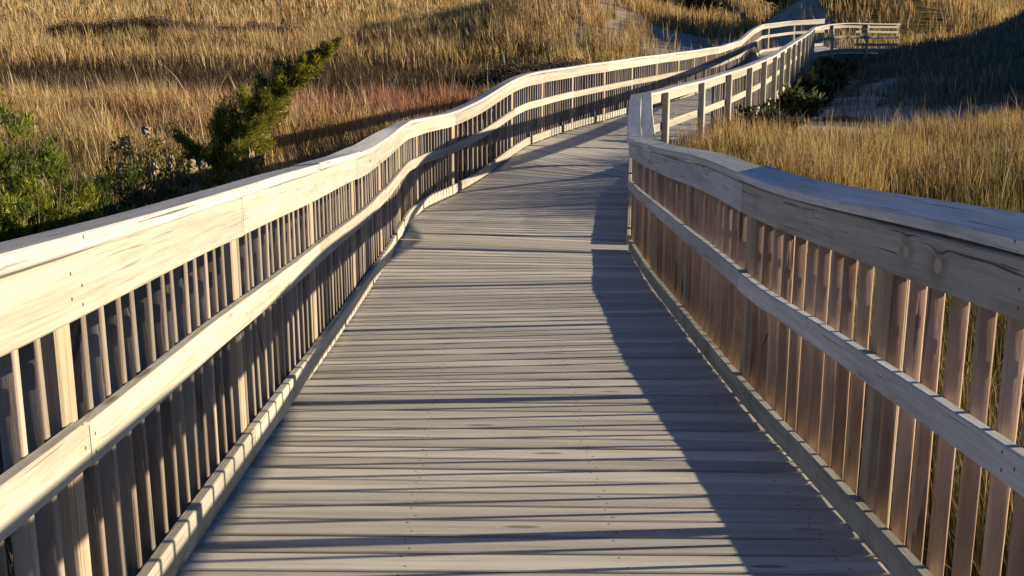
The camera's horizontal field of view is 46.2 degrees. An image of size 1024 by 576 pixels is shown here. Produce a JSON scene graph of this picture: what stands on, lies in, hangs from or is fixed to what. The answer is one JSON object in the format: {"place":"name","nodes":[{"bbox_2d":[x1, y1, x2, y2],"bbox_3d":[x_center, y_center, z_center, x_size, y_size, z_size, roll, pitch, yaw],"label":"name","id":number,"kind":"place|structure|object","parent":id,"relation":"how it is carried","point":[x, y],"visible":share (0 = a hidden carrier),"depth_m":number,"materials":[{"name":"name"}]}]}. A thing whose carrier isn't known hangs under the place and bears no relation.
{"place":"outdoors","nodes":[
{"label":"outdoors","id":0,"kind":"place"},
{"bbox_2d":[0,0,1023,575],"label":"ground","id":1,"kind":"structure","parent":0,"point":[788,14],"depth_m":58.12,"materials":[{"name":"beige soil"}]},
{"bbox_2d":[0,84,146,241],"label":"cedar shrub","id":2,"kind":"object","parent":1,"relation":"on","point":[28,207],"visible":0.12,"depth_m":8.26,"materials":[{"name":"green plant"}]},
{"bbox_2d":[44,16,116,39],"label":"heath bush","id":3,"kind":"object","parent":1,"relation":"on","point":[95,27],"visible":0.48,"depth_m":69.63,"materials":[{"name":"brown plant"}]},
{"bbox_2d":[91,182,157,217],"bbox_3d":[-3.170,-0.151,9.793,1.330,1.371,1.431,0,14,0],"label":"bayberry shrub","id":4,"kind":"object","parent":1,"relation":"on","point":[124,205],"visible":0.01,"depth_m":9.75,"materials":[{"name":"green plant"}]},
{"bbox_2d":[107,182,176,211],"bbox_3d":[-3.226,-0.407,11.198,1.388,1.248,1.264,0,14,0],"label":"bayberry shrub","id":5,"kind":"object","parent":1,"relation":"on","point":[165,193],"depth_m":10.88,"materials":[{"name":"green plant"}]},
{"bbox_2d":[101,12,197,37],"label":"heath bush","id":6,"kind":"object","parent":1,"relation":"on","point":[149,23],"visible":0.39,"depth_m":71.05,"materials":[{"name":"brown plant"}]},
{"bbox_2d":[99,116,217,207],"bbox_3d":[-3.823,-1.016,12.729,1.419,1.625,1.202,8,16,29],"label":"seaside shrub","id":7,"kind":"object","parent":1,"relation":"on","point":[153,167],"visible":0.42,"depth_m":12.52,"materials":[{"name":"green plant"}]},
{"bbox_2d":[158,20,232,39],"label":"heath bush","id":8,"kind":"object","parent":1,"relation":"on","point":[200,25],"visible":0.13,"depth_m":68.66,"materials":[{"name":"brown plant"}]},
{"bbox_2d":[163,154,240,200],"bbox_3d":[-3.095,-0.721,12.143,1.138,1.328,1.093,-12,19,-41],"label":"seaside shrub","id":9,"kind":"object","parent":1,"relation":"on","point":[195,175],"visible":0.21,"depth_m":11.96,"materials":[{"name":"green plant"}]},
{"bbox_2d":[132,32,344,204],"bbox_3d":[-3.052,-1.520,13.194,2.484,2.548,1.077,0,14,0],"label":"juniper","id":10,"kind":"object","parent":1,"relation":"on","point":[248,124],"visible":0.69,"depth_m":13.05,"materials":[{"name":"green plant"}]},
{"bbox_2d":[199,147,280,189],"bbox_3d":[-2.589,-0.774,12.360,1.259,1.322,1.136,0,14,0],"label":"seaside shrub","id":11,"kind":"object","parent":1,"relation":"on","point":[251,162],"visible":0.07,"depth_m":12.33,"materials":[{"name":"green plant"}]},
{"bbox_2d":[214,18,304,39],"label":"heath bush","id":12,"kind":"object","parent":1,"relation":"on","point":[258,26],"visible":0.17,"depth_m":67.53,"materials":[{"name":"brown plant"}]},
{"bbox_2d":[0,59,582,575],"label":"marsh grass","id":13,"kind":"structure","parent":1,"relation":"on","point":[86,127],"depth_m":20.82,"materials":[{"name":"brown plant"}]},
{"bbox_2d":[0,39,669,106],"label":"brush","id":14,"kind":"object","parent":1,"relation":"on","point":[342,81],"visible":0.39,"depth_m":47.38,"materials":[{"name":"brown plant"}]},
{"bbox_2d":[0,0,777,77],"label":"marsh grass","id":15,"kind":"structure","parent":1,"relation":"on","point":[419,24],"depth_m":63.68,"materials":[{"name":"yellow"}]},
{"bbox_2d":[471,55,577,87],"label":"heath bush","id":16,"kind":"object","parent":1,"relation":"on","point":[513,70],"visible":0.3,"depth_m":45.02,"materials":[{"name":"brown plant"}]},
{"bbox_2d":[176,47,891,575],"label":"boardwalk","id":17,"kind":"structure","parent":1,"relation":"on","point":[514,375],"depth_m":5.09,"materials":[{"name":"grey wood"}]},
{"bbox_2d":[0,19,824,575],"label":"railing","id":18,"kind":"object","parent":17,"relation":"on","point":[160,363],"visible":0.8,"depth_m":3.78,"materials":[{"name":"brown wood"}]},
{"bbox_2d":[644,23,900,146],"bbox_3d":[6.992,-5.662,30.765,2.544,1.484,33.063,6,15,22],"label":"railing","id":19,"kind":"object","parent":17,"relation":"on","point":[756,82],"visible":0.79,"depth_m":22.93,"materials":[{"name":"brown wood"}]},
{"bbox_2d":[626,92,1023,575],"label":"railing","id":20,"kind":"object","parent":17,"relation":"on","point":[713,244],"visible":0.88,"depth_m":3.93,"materials":[{"name":"brown wood"}]},
{"bbox_2d":[535,53,598,68],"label":"heath bush","id":21,"kind":"object","parent":1,"relation":"on","point":[569,62],"visible":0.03,"depth_m":46.11,"materials":[{"name":"brown plant"}]},
{"bbox_2d":[644,0,681,9],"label":"dune bush","id":22,"kind":"object","parent":1,"relation":"on","point":[672,2],"visible":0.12,"depth_m":78.72,"materials":[{"name":"green plant"}]},
{"bbox_2d":[675,0,725,17],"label":"dune bush","id":23,"kind":"object","parent":1,"relation":"on","point":[715,4],"visible":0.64,"depth_m":81.39,"materials":[{"name":"green plant"}]},
{"bbox_2d":[725,98,806,141],"bbox_3d":[4.068,-2.599,19.201,1.142,0.890,1.121,-6,15,-24],"label":"seaside shrub","id":24,"kind":"object","parent":1,"relation":"on","point":[776,114],"visible":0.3,"depth_m":19.04,"materials":[{"name":"green plant"}]},
{"bbox_2d":[759,0,793,10],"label":"dune bush","id":25,"kind":"object","parent":1,"relation":"on","point":[774,1],"visible":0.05,"depth_m":67.95,"materials":[{"name":"green plant"}]},
{"bbox_2d":[776,77,829,119],"bbox_3d":[6.348,-4.091,26.413,1.230,1.105,1.056,0,14,0],"label":"undergrowth bush","id":26,"kind":"object","parent":1,"relation":"on","point":[794,103],"visible":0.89,"depth_m":26.24,"materials":[{"name":"green plant"}]},
{"bbox_2d":[791,66,837,107],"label":"undergrowth bush","id":27,"kind":"object","parent":1,"relation":"on","point":[814,80],"visible":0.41,"depth_m":29.86,"materials":[{"name":"green plant"}]},
{"bbox_2d":[615,92,1023,575],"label":"dune grass","id":28,"kind":"structure","parent":1,"relation":"on","point":[866,165],"depth_m":14.76,"materials":[{"name":"yellow"}]},
{"bbox_2d":[801,53,851,93],"bbox_3d":[8.947,-6.036,34.096,1.450,1.322,1.533,0,14,0],"label":"undergrowth bush","id":29,"kind":"object","parent":1,"relation":"on","point":[835,71],"visible":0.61,"depth_m":33.94,"materials":[{"name":"green plant"}]},
{"bbox_2d":[814,55,860,74],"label":"undergrowth bush","id":30,"kind":"object","parent":1,"relation":"on","point":[852,66],"visible":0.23,"depth_m":40.48,"materials":[{"name":"green plant"}]},
{"bbox_2d":[722,0,1023,53],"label":"dune grass","id":31,"kind":"structure","parent":1,"relation":"on","point":[989,12],"depth_m":59.49,"materials":[{"name":"yellow"}]},
{"bbox_2d":[787,2,1023,137],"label":"sand dune","id":32,"kind":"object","parent":1,"relation":"on","point":[965,78],"visible":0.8,"depth_m":33.96,"materials":[{"name":"grey sand"}]}
]}

